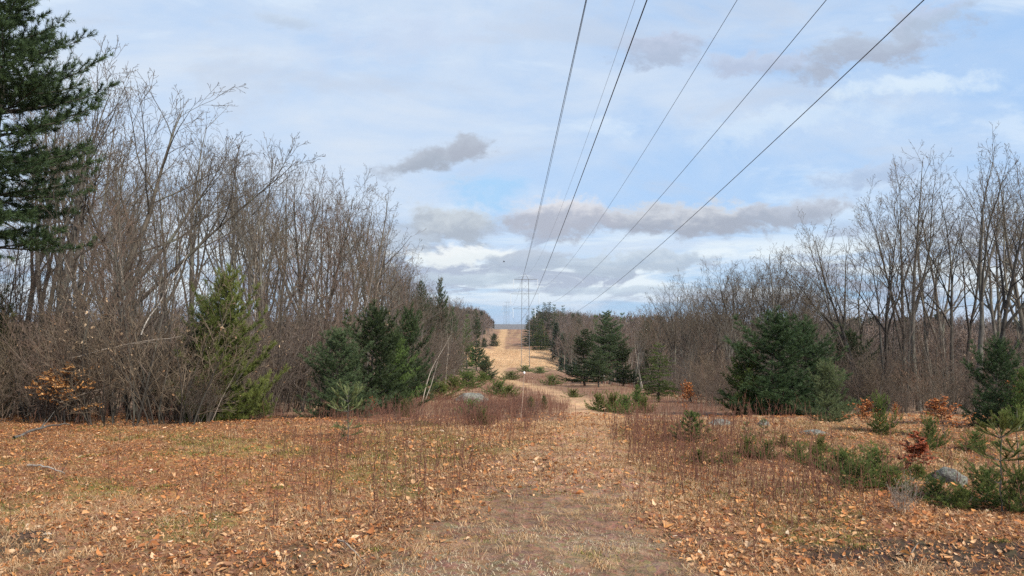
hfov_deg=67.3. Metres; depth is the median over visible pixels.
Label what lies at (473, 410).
brush
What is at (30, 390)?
bare shrub
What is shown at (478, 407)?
brush
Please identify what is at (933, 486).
pine
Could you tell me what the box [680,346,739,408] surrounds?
bare shrub
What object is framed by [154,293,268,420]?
tree
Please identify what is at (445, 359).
bare shrub
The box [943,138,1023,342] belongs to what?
bare tree
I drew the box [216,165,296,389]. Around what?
bare tree
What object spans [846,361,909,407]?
bare shrub
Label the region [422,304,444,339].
bare tree
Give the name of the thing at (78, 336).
bare sapling
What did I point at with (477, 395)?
boulder
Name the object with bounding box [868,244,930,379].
bare sapling
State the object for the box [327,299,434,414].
pine tree
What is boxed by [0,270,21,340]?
bare sapling
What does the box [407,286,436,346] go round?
bare tree
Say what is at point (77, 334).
bare sapling
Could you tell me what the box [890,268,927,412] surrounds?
bare sapling
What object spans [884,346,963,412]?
bare shrub
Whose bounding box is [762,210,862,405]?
bare tree
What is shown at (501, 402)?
brush
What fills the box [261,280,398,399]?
bare shrub
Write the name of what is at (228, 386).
bare sapling
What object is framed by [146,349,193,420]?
bare shrub
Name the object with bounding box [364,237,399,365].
bare tree
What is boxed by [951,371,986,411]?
bare shrub
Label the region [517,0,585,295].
power line
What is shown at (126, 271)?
bare sapling
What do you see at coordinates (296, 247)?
bare tree
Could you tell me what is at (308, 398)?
bare shrub
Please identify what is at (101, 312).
bare sapling
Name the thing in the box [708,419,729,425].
boulder
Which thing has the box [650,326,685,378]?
bare tree
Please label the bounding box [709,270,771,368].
bare tree
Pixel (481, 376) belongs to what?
pine
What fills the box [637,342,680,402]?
hemlock tree
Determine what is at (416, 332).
bare sapling
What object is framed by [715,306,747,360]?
bare tree
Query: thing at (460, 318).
bare tree
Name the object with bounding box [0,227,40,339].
bare sapling
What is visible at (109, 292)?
bare sapling
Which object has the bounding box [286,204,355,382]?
bare sapling
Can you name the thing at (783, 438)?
pine
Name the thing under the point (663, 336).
bare tree
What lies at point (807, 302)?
bare tree
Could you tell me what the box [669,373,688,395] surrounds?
bare shrub
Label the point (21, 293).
bare sapling
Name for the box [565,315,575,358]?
bare tree
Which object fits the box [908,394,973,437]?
leafy bush
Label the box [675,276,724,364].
bare tree
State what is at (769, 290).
bare tree
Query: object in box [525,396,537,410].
pine
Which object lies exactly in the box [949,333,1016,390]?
bare shrub
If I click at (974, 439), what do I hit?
pine
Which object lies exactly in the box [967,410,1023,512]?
pine seedling
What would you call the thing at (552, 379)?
pine
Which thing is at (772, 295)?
bare tree
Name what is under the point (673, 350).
bare tree
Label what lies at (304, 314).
bare shrub
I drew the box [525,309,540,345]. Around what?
spruce tree
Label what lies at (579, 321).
spruce tree
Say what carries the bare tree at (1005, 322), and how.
on the ground at (510, 336)
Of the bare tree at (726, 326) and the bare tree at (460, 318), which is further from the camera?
the bare tree at (460, 318)
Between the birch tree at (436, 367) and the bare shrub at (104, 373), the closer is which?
the bare shrub at (104, 373)
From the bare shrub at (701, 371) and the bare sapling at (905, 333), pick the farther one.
the bare shrub at (701, 371)
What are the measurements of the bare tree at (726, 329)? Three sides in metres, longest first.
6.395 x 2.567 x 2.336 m
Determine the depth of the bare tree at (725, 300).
62.78 m
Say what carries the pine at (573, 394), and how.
on the ground at (510, 336)
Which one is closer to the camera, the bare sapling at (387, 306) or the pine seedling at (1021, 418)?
the pine seedling at (1021, 418)
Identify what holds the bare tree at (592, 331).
on the ground at (510, 336)
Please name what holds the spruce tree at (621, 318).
on the ground at (510, 336)
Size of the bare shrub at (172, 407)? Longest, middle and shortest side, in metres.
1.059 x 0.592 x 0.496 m
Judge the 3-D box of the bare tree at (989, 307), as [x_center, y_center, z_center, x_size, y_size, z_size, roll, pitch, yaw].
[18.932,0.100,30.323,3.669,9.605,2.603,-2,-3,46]
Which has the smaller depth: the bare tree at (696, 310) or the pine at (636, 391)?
the pine at (636, 391)
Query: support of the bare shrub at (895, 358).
on the ground at (510, 336)
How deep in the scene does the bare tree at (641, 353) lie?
43.56 m
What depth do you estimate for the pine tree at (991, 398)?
12.28 m
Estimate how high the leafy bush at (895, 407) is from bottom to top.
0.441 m
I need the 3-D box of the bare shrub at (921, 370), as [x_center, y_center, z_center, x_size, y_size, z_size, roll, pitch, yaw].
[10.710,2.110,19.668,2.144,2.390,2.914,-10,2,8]
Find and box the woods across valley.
[526,307,1023,402]
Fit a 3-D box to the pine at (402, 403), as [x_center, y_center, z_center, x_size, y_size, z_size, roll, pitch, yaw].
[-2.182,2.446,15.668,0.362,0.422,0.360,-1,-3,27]
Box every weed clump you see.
[289,469,306,496]
[806,488,834,525]
[868,491,886,516]
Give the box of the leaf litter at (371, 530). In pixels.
[0,412,1023,575]
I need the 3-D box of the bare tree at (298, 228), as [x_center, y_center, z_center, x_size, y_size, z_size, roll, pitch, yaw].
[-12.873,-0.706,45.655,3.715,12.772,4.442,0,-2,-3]
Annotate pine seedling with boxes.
[327,380,365,442]
[742,421,752,435]
[758,418,769,434]
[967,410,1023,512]
[985,403,1023,476]
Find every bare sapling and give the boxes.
[0,183,57,345]
[0,184,75,402]
[0,190,31,319]
[0,216,89,416]
[0,221,45,333]
[0,224,37,356]
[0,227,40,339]
[0,251,66,413]
[0,264,33,414]
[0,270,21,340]
[4,213,109,417]
[5,244,61,414]
[8,185,124,414]
[14,241,100,343]
[18,167,129,399]
[26,176,138,404]
[35,256,110,389]
[37,176,184,419]
[37,262,66,340]
[64,304,91,416]
[66,290,121,411]
[70,208,163,417]
[72,166,178,418]
[75,200,163,416]
[80,257,128,415]
[84,218,146,407]
[85,211,160,383]
[89,193,171,379]
[99,249,176,409]
[106,271,152,406]
[113,181,234,421]
[129,270,180,410]
[143,186,213,416]
[145,169,272,340]
[159,233,239,346]
[197,232,265,354]
[202,207,276,329]
[204,179,281,343]
[209,341,252,421]
[223,202,302,371]
[236,224,311,411]
[238,197,299,378]
[239,224,284,381]
[244,230,320,351]
[252,203,336,395]
[257,245,296,350]
[260,171,355,409]
[264,200,348,408]
[272,255,316,321]
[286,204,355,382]
[308,182,376,355]
[309,215,351,349]
[309,255,364,397]
[312,232,354,356]
[321,252,384,365]
[327,229,412,372]
[329,215,392,353]
[335,273,362,373]
[349,277,375,373]
[351,239,395,359]
[375,281,413,354]
[400,303,427,359]
[828,253,884,398]
[832,336,848,395]
[836,336,857,397]
[860,265,908,367]
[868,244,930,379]
[872,346,898,401]
[873,240,954,412]
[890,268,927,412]
[891,241,960,406]
[891,252,960,380]
[891,295,932,403]
[904,322,935,406]
[910,311,946,413]
[918,234,978,393]
[921,288,971,375]
[924,304,967,391]
[928,316,958,394]
[932,307,964,393]
[940,311,973,401]
[961,315,992,408]
[965,292,1021,385]
[968,276,1013,406]
[981,309,1015,381]
[1004,253,1023,366]
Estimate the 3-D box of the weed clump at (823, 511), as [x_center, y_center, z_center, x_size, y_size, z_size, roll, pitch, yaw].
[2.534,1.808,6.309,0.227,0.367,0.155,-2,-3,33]
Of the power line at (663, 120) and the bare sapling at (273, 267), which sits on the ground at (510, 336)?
the bare sapling at (273, 267)
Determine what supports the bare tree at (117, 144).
on the ground at (510, 336)
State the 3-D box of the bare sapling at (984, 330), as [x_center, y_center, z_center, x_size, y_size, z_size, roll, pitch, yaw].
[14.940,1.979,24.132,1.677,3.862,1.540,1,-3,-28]
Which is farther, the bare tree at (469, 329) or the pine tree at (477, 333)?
the pine tree at (477, 333)
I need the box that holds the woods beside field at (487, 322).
[328,304,494,364]
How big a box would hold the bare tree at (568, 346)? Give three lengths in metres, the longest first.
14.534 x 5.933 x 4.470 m
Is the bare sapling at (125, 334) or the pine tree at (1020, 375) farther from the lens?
the bare sapling at (125, 334)
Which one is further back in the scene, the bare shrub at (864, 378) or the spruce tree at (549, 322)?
the spruce tree at (549, 322)
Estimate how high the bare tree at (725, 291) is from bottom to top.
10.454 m
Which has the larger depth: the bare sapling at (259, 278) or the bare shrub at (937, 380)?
the bare shrub at (937, 380)
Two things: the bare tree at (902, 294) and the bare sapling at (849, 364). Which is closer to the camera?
the bare sapling at (849, 364)
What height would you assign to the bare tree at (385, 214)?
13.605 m
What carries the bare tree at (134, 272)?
on the ground at (510, 336)
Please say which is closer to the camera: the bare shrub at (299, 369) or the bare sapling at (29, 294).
the bare sapling at (29, 294)
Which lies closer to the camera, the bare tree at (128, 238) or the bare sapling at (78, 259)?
the bare sapling at (78, 259)
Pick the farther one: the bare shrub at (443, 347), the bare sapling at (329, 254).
the bare shrub at (443, 347)
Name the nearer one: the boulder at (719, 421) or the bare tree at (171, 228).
the boulder at (719, 421)
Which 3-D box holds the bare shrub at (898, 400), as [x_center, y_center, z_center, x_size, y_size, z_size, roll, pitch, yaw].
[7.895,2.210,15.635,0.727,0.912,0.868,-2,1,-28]
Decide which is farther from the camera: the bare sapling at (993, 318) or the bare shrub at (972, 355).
the bare shrub at (972, 355)
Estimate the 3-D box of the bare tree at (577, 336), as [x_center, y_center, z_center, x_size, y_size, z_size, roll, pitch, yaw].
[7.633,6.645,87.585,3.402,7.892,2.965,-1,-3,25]
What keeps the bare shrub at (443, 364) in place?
on the ground at (510, 336)
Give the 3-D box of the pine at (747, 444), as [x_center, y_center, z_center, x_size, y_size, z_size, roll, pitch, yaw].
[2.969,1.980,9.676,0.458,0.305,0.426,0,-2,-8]
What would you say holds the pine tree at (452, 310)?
on the ground at (510, 336)
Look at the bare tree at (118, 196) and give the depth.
19.22 m
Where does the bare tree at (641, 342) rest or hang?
on the ground at (510, 336)
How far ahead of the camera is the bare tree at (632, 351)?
85.56 m
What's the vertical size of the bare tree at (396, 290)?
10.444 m
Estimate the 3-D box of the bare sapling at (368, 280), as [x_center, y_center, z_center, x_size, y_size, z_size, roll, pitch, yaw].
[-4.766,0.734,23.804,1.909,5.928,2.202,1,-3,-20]
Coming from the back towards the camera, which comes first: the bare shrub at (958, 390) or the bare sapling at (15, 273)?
the bare sapling at (15, 273)
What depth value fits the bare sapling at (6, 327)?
15.17 m
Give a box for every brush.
[40,404,75,416]
[72,398,115,421]
[120,402,154,418]
[131,411,154,420]
[269,402,290,415]
[328,407,359,419]
[355,406,387,421]
[365,392,409,417]
[383,396,426,420]
[385,393,449,427]
[440,396,463,412]
[444,397,470,412]
[452,397,493,423]
[458,398,492,416]
[459,401,488,426]
[465,403,503,422]
[469,398,508,418]
[484,392,517,410]
[501,392,530,412]
[506,394,545,416]
[510,397,542,416]
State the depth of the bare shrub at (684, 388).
25.77 m
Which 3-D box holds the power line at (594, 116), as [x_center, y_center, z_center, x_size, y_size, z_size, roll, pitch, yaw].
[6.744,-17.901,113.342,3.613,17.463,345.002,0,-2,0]
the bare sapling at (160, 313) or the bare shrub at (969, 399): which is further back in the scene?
the bare shrub at (969, 399)
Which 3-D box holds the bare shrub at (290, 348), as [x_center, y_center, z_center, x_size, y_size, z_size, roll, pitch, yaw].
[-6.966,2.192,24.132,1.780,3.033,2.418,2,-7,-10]
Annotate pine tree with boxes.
[0,0,121,265]
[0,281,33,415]
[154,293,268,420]
[173,263,290,421]
[293,326,397,417]
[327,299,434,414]
[373,332,427,411]
[380,301,441,400]
[413,280,438,366]
[424,297,439,359]
[431,274,454,340]
[445,306,460,353]
[464,310,486,368]
[474,355,498,379]
[481,338,487,346]
[488,333,500,346]
[555,328,615,385]
[582,346,614,386]
[585,310,635,384]
[608,340,644,385]
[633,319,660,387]
[713,343,770,415]
[716,304,855,415]
[762,315,870,414]
[789,358,864,422]
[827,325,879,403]
[959,332,1023,428]
[1004,366,1023,428]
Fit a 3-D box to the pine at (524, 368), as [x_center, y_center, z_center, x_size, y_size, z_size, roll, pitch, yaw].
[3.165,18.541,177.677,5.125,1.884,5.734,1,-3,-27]
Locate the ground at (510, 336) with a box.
[0,322,1023,575]
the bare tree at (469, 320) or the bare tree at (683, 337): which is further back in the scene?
the bare tree at (469, 320)
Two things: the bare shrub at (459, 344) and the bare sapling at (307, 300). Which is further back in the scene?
the bare shrub at (459, 344)
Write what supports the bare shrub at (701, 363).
on the ground at (510, 336)
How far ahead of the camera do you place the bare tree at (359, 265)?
33.83 m
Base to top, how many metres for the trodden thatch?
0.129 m
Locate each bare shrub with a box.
[0,272,28,358]
[0,277,132,421]
[0,278,102,418]
[0,280,134,421]
[0,288,80,421]
[0,289,81,413]
[0,312,91,418]
[0,316,55,417]
[0,335,29,402]
[0,352,29,417]
[0,355,41,421]
[2,346,81,422]
[17,262,177,415]
[19,282,210,426]
[24,305,143,421]
[29,254,196,423]
[38,346,120,423]
[59,266,283,425]
[67,269,185,411]
[111,287,205,421]
[114,362,161,415]
[116,306,173,405]
[116,313,197,412]
[127,313,202,410]
[127,334,186,418]
[131,302,204,419]
[142,285,308,386]
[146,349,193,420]
[150,350,199,423]
[163,377,191,423]
[164,348,231,422]
[167,367,211,422]
[175,350,225,422]
[204,281,331,414]
[235,299,333,409]
[236,270,360,412]
[240,356,276,396]
[242,279,304,401]
[242,318,295,409]
[245,377,286,405]
[253,315,331,398]
[258,348,305,412]
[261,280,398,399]
[263,281,361,400]
[265,305,333,411]
[270,315,304,403]
[281,332,341,411]
[293,307,371,387]
[293,384,318,411]
[347,299,419,395]
[405,321,441,362]
[406,334,452,375]
[408,324,465,389]
[415,341,464,381]
[423,355,450,383]
[425,324,479,365]
[425,326,461,379]
[425,358,446,383]
[426,332,460,379]
[426,342,452,383]
[428,329,467,382]
[428,332,467,380]
[429,320,468,381]
[432,338,465,381]
[436,321,469,367]
[444,343,469,377]
[644,355,685,398]
[648,366,675,393]
[653,350,699,395]
[666,371,699,402]
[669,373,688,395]
[670,349,743,403]
[677,354,743,402]
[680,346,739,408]
[680,371,714,402]
[681,344,715,395]
[683,364,729,405]
[688,354,768,390]
[692,370,742,410]
[699,350,760,400]
[711,352,770,387]
[795,357,861,399]
[809,349,899,401]
[824,326,897,374]
[833,353,861,401]
[835,360,864,406]
[838,350,899,410]
[842,355,894,405]
[843,354,905,412]
[844,327,911,410]
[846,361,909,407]
[864,330,939,403]
[870,339,925,406]
[870,359,913,410]
[872,367,905,413]
[881,376,920,413]
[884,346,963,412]
[890,385,927,414]
[892,323,978,413]
[913,361,960,415]
[918,352,970,405]
[928,386,956,411]
[936,352,976,414]
[944,352,1021,406]
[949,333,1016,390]
[951,347,1023,402]
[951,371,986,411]
[956,371,972,406]
[957,375,991,413]
[961,331,1021,403]
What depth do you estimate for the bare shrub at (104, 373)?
13.00 m
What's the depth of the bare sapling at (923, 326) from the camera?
28.28 m
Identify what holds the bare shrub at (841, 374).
on the ground at (510, 336)
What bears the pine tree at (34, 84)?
on the ground at (510, 336)
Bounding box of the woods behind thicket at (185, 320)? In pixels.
[1,290,338,348]
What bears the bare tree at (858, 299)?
on the ground at (510, 336)
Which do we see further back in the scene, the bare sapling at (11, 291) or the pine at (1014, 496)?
the bare sapling at (11, 291)
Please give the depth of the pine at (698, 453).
8.93 m
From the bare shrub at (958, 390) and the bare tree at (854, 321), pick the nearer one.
the bare shrub at (958, 390)
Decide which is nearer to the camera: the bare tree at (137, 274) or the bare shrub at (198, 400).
the bare shrub at (198, 400)
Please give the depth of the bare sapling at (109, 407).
15.04 m
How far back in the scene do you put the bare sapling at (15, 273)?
20.89 m
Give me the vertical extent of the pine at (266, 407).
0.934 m
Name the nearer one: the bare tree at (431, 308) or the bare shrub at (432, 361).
the bare shrub at (432, 361)
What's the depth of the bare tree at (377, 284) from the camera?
50.59 m
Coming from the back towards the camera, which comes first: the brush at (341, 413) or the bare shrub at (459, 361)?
the bare shrub at (459, 361)
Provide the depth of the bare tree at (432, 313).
68.05 m
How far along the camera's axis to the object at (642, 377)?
74.65 m
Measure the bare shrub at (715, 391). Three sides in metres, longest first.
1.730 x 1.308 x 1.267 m
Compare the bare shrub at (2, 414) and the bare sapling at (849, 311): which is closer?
the bare shrub at (2, 414)
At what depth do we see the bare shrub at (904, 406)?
15.62 m
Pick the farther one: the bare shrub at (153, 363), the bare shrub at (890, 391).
the bare shrub at (890, 391)
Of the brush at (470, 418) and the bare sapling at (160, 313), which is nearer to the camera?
the brush at (470, 418)
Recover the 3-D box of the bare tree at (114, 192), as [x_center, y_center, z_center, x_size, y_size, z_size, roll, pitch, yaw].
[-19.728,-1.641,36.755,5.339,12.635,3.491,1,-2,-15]
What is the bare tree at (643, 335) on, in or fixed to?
on the ground at (510, 336)
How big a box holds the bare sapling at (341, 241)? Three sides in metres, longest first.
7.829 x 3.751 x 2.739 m
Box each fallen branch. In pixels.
[12,411,69,438]
[27,463,66,473]
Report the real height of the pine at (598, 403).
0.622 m
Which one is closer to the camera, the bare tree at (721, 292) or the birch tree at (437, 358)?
the birch tree at (437, 358)
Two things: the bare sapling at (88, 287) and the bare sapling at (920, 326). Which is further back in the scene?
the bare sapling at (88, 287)
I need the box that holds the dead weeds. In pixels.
[0,373,1023,565]
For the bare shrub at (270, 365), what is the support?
on the ground at (510, 336)
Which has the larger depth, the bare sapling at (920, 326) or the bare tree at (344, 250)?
the bare tree at (344, 250)
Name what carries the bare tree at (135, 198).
on the ground at (510, 336)
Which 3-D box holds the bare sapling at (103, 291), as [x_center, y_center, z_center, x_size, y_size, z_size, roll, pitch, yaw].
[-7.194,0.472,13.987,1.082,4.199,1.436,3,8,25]
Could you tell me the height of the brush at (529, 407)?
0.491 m
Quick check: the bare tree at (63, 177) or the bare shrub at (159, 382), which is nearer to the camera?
the bare shrub at (159, 382)
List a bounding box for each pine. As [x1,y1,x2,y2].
[233,378,277,419]
[397,399,409,416]
[419,379,463,398]
[439,374,474,391]
[455,398,479,413]
[458,370,489,387]
[471,405,494,425]
[474,370,495,381]
[478,378,520,394]
[494,383,521,397]
[496,370,524,379]
[516,365,536,371]
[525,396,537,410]
[529,366,549,373]
[539,374,566,384]
[540,395,547,408]
[562,387,585,397]
[584,390,608,410]
[594,389,628,412]
[606,392,639,414]
[629,384,647,409]
[632,394,657,412]
[678,449,718,463]
[712,449,742,464]
[733,433,764,456]
[748,437,785,459]
[776,431,790,446]
[783,439,814,460]
[793,443,832,468]
[807,435,835,452]
[807,445,877,474]
[821,454,902,490]
[839,440,912,477]
[859,390,902,434]
[860,463,919,490]
[901,461,935,479]
[904,472,971,503]
[909,412,952,450]
[934,482,992,512]
[953,428,992,450]
[953,458,1023,507]
[993,460,1023,513]
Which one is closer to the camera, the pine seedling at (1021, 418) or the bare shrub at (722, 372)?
the pine seedling at (1021, 418)
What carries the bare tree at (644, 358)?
on the ground at (510, 336)
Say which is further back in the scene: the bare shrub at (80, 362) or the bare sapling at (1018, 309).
the bare sapling at (1018, 309)
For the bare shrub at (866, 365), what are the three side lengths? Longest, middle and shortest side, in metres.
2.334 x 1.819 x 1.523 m
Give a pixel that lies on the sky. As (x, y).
(454, 106)
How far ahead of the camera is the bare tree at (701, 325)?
54.70 m
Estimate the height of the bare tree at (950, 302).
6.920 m
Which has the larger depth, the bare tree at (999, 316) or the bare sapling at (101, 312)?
the bare tree at (999, 316)
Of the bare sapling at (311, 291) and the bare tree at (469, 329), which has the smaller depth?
the bare sapling at (311, 291)
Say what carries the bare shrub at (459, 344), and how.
on the ground at (510, 336)
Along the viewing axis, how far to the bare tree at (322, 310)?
41.81 m
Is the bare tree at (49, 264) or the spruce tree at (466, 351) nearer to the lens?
the bare tree at (49, 264)
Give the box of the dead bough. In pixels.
[76,332,178,356]
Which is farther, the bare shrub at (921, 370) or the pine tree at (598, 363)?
the pine tree at (598, 363)
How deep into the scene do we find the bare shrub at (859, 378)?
20.66 m
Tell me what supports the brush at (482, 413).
on the ground at (510, 336)
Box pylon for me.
[510,275,538,367]
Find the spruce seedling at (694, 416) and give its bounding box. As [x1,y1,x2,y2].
[663,410,718,442]
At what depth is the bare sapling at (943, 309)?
24.80 m
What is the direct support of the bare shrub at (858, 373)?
on the ground at (510, 336)
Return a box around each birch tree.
[422,326,454,400]
[425,331,445,399]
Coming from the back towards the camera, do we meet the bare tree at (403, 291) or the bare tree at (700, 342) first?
the bare tree at (403, 291)
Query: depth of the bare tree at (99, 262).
27.85 m
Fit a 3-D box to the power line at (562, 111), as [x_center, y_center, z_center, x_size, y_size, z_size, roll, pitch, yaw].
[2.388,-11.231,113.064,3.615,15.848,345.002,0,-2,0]
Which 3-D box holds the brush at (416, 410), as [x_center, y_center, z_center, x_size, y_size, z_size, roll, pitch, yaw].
[-1.516,1.948,12.026,0.857,0.585,0.825,-2,-3,34]
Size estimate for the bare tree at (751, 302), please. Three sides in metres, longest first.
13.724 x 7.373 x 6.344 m
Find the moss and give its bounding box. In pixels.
[0,420,1022,564]
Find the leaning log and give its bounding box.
[140,254,187,334]
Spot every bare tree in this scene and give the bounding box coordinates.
[0,70,106,408]
[1,36,175,411]
[2,109,105,341]
[6,109,134,322]
[12,81,172,318]
[15,67,324,408]
[15,107,96,366]
[37,73,145,364]
[62,121,163,298]
[64,100,177,394]
[71,168,155,388]
[71,185,112,360]
[78,146,157,408]
[84,191,167,399]
[86,194,173,411]
[93,155,174,271]
[96,148,157,367]
[99,177,187,344]
[101,206,168,405]
[121,120,218,365]
[123,117,220,363]
[125,202,155,319]
[141,213,193,412]
[142,103,270,327]
[153,125,238,337]
[165,151,256,280]
[172,145,275,361]
[174,126,277,284]
[196,149,283,392]
[216,139,307,312]
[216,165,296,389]
[218,167,295,397]
[219,159,310,348]
[223,148,349,345]
[226,157,339,401]
[231,162,299,342]
[241,177,328,396]
[264,178,358,338]
[277,172,323,300]
[291,165,394,399]
[292,171,380,333]
[297,189,384,326]
[320,199,392,321]
[326,187,419,379]
[328,185,396,339]
[332,194,406,335]
[336,236,422,369]
[337,237,387,336]
[338,220,413,362]
[351,220,399,372]
[356,245,399,364]
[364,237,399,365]
[366,246,416,328]
[371,258,410,327]
[373,256,416,364]
[383,260,426,330]
[384,260,431,333]
[386,241,417,319]
[388,276,436,362]
[393,276,434,364]
[398,279,425,348]
[399,288,433,341]
[406,267,445,331]
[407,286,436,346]
[411,284,436,348]
[414,291,447,331]
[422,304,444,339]
[424,282,441,333]
[435,296,458,347]
[436,304,454,362]
[442,300,470,330]
[450,300,475,349]
[450,301,464,346]
[455,302,470,372]
[456,303,483,364]
[456,307,476,352]
[463,308,479,354]
[463,316,480,362]
[554,312,573,372]
[561,319,574,371]
[562,314,580,371]
[563,316,579,365]
[564,314,593,369]
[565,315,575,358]
[573,312,595,370]
[576,321,605,360]
[619,321,638,386]
[626,329,635,373]
[627,332,652,388]
[628,322,655,382]
[630,312,659,372]
[632,319,654,386]
[635,305,674,369]
[635,305,681,373]
[635,318,654,389]
[636,275,686,393]
[636,294,677,379]
[638,285,711,383]
[638,329,662,394]
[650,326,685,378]
[655,313,691,362]
[656,305,715,378]
[660,315,696,389]
[663,339,682,365]
[669,289,714,360]
[671,345,692,400]
[672,260,759,368]
[673,283,718,365]
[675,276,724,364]
[676,284,717,386]
[677,311,701,378]
[678,293,725,386]
[678,328,699,381]
[682,309,716,370]
[687,332,717,395]
[688,258,759,361]
[698,269,769,361]
[707,270,747,365]
[707,303,748,376]
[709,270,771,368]
[711,304,744,359]
[713,326,733,374]
[714,316,748,393]
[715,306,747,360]
[718,261,802,360]
[727,268,785,360]
[729,243,807,380]
[733,266,784,351]
[740,262,829,401]
[746,257,808,369]
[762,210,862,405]
[762,268,822,373]
[769,270,838,385]
[781,266,864,342]
[783,262,837,357]
[784,264,841,345]
[784,293,824,360]
[787,304,823,366]
[794,296,853,361]
[806,228,877,361]
[810,307,841,368]
[812,297,847,383]
[818,304,867,353]
[827,237,906,359]
[831,175,944,410]
[837,155,956,406]
[855,324,875,360]
[874,139,961,410]
[887,177,988,394]
[887,205,967,404]
[900,159,997,410]
[937,184,1010,408]
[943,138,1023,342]
[944,123,1023,412]
[945,173,1022,344]
[946,151,1023,405]
[956,181,1023,338]
[975,183,1023,379]
[978,170,1023,308]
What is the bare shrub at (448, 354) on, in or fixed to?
on the ground at (510, 336)
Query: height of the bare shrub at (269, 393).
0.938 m
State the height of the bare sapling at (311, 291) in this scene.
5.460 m
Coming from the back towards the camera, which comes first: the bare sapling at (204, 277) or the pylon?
the pylon
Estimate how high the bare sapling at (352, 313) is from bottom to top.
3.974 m
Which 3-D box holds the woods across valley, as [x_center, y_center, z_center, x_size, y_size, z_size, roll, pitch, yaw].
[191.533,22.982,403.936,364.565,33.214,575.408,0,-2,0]
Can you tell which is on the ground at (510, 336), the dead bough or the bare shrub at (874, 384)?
the bare shrub at (874, 384)
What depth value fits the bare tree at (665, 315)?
52.39 m
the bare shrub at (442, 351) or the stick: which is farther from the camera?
the bare shrub at (442, 351)
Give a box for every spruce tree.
[456,314,477,377]
[520,315,534,345]
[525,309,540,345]
[530,319,550,349]
[531,304,547,345]
[537,302,550,344]
[540,302,554,345]
[545,304,560,340]
[545,318,555,349]
[575,311,585,364]
[588,315,607,375]
[606,312,625,377]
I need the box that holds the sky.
[0,0,1023,323]
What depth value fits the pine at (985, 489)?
6.93 m
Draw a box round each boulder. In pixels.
[456,392,487,401]
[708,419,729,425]
[799,429,827,434]
[930,467,967,486]
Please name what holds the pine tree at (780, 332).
on the ground at (510, 336)
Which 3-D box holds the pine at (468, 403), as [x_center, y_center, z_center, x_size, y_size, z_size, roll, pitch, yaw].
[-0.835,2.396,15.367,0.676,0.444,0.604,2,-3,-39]
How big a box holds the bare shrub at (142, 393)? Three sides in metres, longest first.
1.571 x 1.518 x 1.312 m
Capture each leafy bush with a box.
[24,361,103,422]
[674,380,701,408]
[842,398,889,430]
[887,401,903,421]
[889,431,938,470]
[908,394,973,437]
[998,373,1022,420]
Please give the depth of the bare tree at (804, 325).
44.46 m
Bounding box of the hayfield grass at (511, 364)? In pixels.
[467,347,558,369]
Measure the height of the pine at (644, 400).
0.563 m
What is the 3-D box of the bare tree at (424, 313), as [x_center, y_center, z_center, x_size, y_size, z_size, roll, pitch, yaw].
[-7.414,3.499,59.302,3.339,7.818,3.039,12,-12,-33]
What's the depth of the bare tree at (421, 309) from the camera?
60.65 m
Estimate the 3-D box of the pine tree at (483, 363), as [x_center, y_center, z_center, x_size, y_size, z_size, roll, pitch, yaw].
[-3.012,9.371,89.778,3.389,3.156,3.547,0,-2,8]
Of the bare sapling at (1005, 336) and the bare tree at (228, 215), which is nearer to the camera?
the bare sapling at (1005, 336)
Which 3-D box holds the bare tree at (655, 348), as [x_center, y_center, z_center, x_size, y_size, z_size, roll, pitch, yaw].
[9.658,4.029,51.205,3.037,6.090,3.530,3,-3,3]
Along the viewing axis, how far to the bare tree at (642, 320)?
59.63 m
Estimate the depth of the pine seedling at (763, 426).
10.84 m
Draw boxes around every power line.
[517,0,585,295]
[522,0,586,277]
[523,0,646,317]
[533,1,634,267]
[538,1,736,288]
[541,0,825,304]
[550,0,923,322]
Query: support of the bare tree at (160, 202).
on the ground at (510, 336)
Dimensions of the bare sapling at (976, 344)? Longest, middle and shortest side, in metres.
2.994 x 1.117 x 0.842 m
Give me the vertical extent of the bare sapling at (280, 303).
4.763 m
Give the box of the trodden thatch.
[369,450,734,575]
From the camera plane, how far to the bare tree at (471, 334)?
183.30 m
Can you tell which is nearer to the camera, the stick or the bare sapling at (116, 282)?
the stick
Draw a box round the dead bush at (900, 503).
[884,471,927,512]
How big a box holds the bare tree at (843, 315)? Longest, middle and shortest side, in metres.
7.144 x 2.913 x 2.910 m
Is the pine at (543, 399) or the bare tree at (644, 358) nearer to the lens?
the pine at (543, 399)
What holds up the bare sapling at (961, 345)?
on the ground at (510, 336)
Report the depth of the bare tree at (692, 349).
46.13 m
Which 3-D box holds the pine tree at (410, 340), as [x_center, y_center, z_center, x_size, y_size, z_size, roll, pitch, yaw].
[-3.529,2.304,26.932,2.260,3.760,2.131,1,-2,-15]
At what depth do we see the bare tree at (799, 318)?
56.58 m
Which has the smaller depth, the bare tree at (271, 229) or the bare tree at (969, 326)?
the bare tree at (969, 326)
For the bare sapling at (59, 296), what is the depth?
14.64 m
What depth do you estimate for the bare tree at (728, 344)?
39.38 m
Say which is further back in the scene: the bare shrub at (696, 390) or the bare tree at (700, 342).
the bare tree at (700, 342)
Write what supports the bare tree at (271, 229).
on the ground at (510, 336)

